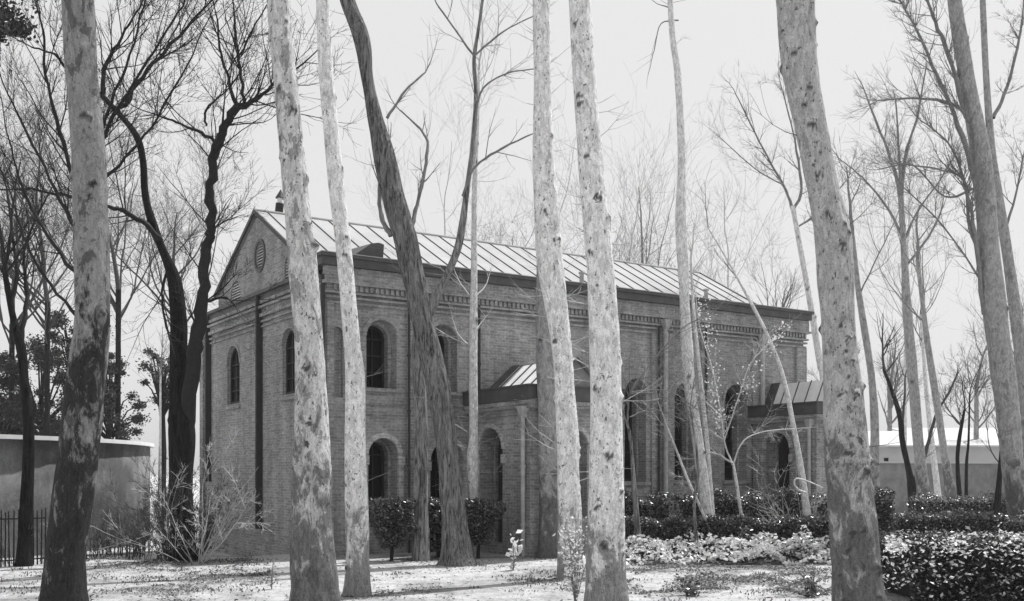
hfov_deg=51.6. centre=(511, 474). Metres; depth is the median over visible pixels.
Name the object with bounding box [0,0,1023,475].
sky
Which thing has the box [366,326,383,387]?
window
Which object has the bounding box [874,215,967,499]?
bare tree
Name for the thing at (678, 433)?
window
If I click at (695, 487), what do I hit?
young tree
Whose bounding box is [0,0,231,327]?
dark tree
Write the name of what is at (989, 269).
plane tree
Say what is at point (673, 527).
clipped hedge
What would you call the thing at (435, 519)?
clipped bush
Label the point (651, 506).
clipped hedge
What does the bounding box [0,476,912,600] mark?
ground
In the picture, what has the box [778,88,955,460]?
bare tree
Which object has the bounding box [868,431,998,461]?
flat shed
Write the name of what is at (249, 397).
brick church
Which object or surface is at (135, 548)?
twiggy shrub
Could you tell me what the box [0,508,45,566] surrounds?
picket fence
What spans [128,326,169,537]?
slender tree
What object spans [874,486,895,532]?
clipped hedge
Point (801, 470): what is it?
slender tree
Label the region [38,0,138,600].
plane tree
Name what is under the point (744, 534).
leafy plant
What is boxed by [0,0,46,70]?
pine tree
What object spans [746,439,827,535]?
twiggy shrub
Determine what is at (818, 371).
bare tree
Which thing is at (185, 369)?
dark tree
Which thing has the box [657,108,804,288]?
bare tree
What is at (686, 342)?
slender tree
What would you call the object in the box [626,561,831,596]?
weeds
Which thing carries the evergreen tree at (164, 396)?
on the ground at (489, 589)
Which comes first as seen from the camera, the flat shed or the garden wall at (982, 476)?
the garden wall at (982, 476)
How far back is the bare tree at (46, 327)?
55.80 m
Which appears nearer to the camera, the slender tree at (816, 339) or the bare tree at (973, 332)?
the slender tree at (816, 339)
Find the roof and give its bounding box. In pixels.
[892,428,997,438]
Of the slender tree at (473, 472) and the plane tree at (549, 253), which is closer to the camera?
the plane tree at (549, 253)
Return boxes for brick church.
[200,190,825,556]
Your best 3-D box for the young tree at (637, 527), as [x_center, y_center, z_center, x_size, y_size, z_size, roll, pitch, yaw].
[4.151,-1.575,29.310,5.120,7.617,3.088,0,0,0]
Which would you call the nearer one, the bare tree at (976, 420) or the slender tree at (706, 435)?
the slender tree at (706, 435)
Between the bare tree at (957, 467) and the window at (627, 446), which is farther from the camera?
the bare tree at (957, 467)
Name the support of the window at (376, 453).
in the brick church
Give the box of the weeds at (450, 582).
[370,567,583,600]
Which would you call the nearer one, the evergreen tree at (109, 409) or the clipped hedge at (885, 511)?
the clipped hedge at (885, 511)
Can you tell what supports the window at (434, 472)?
in the brick church
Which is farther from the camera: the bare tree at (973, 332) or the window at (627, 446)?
the bare tree at (973, 332)
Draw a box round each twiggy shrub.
[0,483,51,564]
[35,497,162,559]
[40,430,275,564]
[91,446,265,561]
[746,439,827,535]
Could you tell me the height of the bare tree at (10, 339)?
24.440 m
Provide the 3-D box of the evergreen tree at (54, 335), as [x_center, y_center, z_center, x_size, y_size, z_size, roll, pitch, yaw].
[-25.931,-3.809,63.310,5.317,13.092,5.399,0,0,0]
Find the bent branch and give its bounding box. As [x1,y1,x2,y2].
[793,478,822,492]
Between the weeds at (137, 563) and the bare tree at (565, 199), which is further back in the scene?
the bare tree at (565, 199)
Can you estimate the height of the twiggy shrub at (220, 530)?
3.327 m
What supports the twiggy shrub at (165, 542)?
on the ground at (489, 589)
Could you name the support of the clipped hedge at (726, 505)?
on the ground at (489, 589)
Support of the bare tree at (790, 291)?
on the ground at (489, 589)
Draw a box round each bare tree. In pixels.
[0,27,140,435]
[0,34,273,439]
[0,86,165,434]
[43,109,272,325]
[322,13,534,244]
[447,195,534,247]
[459,125,657,256]
[500,65,749,267]
[503,144,697,264]
[583,137,725,266]
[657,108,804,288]
[671,212,746,290]
[734,214,817,315]
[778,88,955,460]
[789,125,921,499]
[807,337,863,380]
[832,39,974,500]
[847,164,956,501]
[861,293,933,430]
[869,288,962,512]
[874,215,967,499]
[922,326,987,500]
[937,330,991,501]
[941,310,994,438]
[947,250,1023,363]
[961,374,1001,516]
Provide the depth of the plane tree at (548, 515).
26.78 m
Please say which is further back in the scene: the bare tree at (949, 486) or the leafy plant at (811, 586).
the bare tree at (949, 486)
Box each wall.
[0,434,153,557]
[880,461,1004,512]
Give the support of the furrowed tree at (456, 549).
on the ground at (489, 589)
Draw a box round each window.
[231,348,239,403]
[286,330,294,393]
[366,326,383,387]
[368,442,383,513]
[431,447,439,498]
[437,332,443,357]
[625,385,631,480]
[675,388,681,479]
[725,390,731,479]
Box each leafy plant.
[264,563,278,589]
[505,530,522,568]
[553,516,587,600]
[664,569,711,596]
[735,523,751,543]
[798,569,819,597]
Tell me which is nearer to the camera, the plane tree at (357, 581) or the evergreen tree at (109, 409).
the plane tree at (357, 581)
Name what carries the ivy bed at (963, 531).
on the ground at (489, 589)
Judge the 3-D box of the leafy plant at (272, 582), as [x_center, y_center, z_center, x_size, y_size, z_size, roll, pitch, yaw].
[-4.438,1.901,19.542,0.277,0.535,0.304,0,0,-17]
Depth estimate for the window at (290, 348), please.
30.06 m
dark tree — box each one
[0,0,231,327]
[0,0,375,560]
[0,51,71,566]
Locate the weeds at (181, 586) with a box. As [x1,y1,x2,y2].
[87,575,270,600]
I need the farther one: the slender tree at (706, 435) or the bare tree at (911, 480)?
the bare tree at (911, 480)
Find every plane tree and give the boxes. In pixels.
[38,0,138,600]
[267,0,340,600]
[302,0,412,596]
[487,0,628,579]
[511,70,578,557]
[523,0,661,600]
[750,0,898,600]
[833,0,1023,519]
[980,0,1023,457]
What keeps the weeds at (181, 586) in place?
on the ground at (489, 589)
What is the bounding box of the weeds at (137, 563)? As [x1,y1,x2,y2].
[94,554,271,575]
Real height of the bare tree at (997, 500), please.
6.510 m
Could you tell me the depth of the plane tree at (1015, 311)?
33.91 m
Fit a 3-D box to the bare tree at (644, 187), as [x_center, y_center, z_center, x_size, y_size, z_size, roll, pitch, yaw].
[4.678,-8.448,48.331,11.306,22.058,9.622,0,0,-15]
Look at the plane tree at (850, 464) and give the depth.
14.78 m
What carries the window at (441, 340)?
in the brick church
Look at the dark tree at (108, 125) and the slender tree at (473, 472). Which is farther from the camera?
the slender tree at (473, 472)
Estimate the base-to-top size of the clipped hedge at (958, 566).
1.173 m
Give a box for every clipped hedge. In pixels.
[624,488,671,530]
[625,513,829,543]
[669,486,827,520]
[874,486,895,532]
[879,527,1023,600]
[892,507,1023,533]
[902,490,1006,518]
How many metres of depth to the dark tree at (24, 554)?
24.43 m
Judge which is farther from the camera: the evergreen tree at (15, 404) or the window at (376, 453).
the evergreen tree at (15, 404)
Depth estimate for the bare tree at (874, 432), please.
43.87 m
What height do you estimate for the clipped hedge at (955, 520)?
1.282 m
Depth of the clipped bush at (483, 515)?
26.52 m
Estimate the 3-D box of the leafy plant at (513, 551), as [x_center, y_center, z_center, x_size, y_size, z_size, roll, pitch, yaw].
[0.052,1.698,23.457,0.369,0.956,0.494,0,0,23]
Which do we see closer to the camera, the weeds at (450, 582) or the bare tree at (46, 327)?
the weeds at (450, 582)
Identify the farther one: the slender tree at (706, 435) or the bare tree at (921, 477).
the bare tree at (921, 477)
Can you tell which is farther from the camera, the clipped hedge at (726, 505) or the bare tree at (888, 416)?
the bare tree at (888, 416)
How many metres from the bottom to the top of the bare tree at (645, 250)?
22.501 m
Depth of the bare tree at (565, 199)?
52.60 m
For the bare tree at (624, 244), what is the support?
on the ground at (489, 589)
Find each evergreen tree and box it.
[0,332,70,435]
[0,384,43,434]
[29,307,122,422]
[101,356,151,440]
[135,347,169,513]
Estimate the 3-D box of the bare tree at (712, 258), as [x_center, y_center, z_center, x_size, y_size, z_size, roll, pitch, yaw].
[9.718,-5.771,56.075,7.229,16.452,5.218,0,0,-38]
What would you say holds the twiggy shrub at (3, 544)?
on the ground at (489, 589)
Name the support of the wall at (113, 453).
on the ground at (489, 589)
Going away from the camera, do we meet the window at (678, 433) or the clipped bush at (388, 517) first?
the clipped bush at (388, 517)
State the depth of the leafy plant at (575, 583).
17.55 m
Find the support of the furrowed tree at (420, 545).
on the ground at (489, 589)
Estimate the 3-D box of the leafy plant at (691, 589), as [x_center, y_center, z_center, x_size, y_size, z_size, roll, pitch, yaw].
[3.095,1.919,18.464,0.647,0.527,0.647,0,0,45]
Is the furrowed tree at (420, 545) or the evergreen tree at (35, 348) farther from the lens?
the evergreen tree at (35, 348)
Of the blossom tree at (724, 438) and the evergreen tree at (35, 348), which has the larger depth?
the evergreen tree at (35, 348)
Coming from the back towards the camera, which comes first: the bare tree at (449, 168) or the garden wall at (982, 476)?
the garden wall at (982, 476)
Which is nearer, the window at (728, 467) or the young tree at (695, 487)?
the young tree at (695, 487)
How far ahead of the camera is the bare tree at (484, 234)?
47.70 m
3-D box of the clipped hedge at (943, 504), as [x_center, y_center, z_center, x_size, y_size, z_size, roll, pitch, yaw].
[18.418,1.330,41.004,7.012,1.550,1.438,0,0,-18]
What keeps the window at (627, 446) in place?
in the brick church
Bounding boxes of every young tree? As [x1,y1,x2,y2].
[572,288,742,540]
[671,351,720,544]
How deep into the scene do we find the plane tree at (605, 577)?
16.41 m
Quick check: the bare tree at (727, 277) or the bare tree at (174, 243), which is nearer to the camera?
the bare tree at (727, 277)
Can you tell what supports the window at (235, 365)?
in the brick church
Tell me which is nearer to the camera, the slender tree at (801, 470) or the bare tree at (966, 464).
the slender tree at (801, 470)
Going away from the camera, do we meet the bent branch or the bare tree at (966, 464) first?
the bent branch
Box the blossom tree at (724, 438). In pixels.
[665,264,818,521]
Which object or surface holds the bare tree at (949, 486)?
on the ground at (489, 589)
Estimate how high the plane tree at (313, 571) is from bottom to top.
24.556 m
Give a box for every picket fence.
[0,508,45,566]
[86,534,150,557]
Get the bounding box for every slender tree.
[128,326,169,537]
[403,0,527,554]
[632,0,712,515]
[640,371,712,536]
[676,211,738,515]
[687,165,810,516]
[690,51,863,379]
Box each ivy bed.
[625,525,830,566]
[883,524,1020,551]
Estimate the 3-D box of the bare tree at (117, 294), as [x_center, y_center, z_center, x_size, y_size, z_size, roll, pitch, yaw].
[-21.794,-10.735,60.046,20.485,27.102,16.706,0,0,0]
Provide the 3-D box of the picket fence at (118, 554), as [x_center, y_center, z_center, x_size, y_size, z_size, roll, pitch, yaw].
[-12.168,2.182,32.484,0.074,0.906,2.524,0,0,36]
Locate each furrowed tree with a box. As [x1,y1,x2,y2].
[330,0,476,566]
[411,0,563,560]
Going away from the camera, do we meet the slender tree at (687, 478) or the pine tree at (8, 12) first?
the pine tree at (8, 12)
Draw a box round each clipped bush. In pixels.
[368,496,420,560]
[428,496,441,557]
[465,497,506,558]

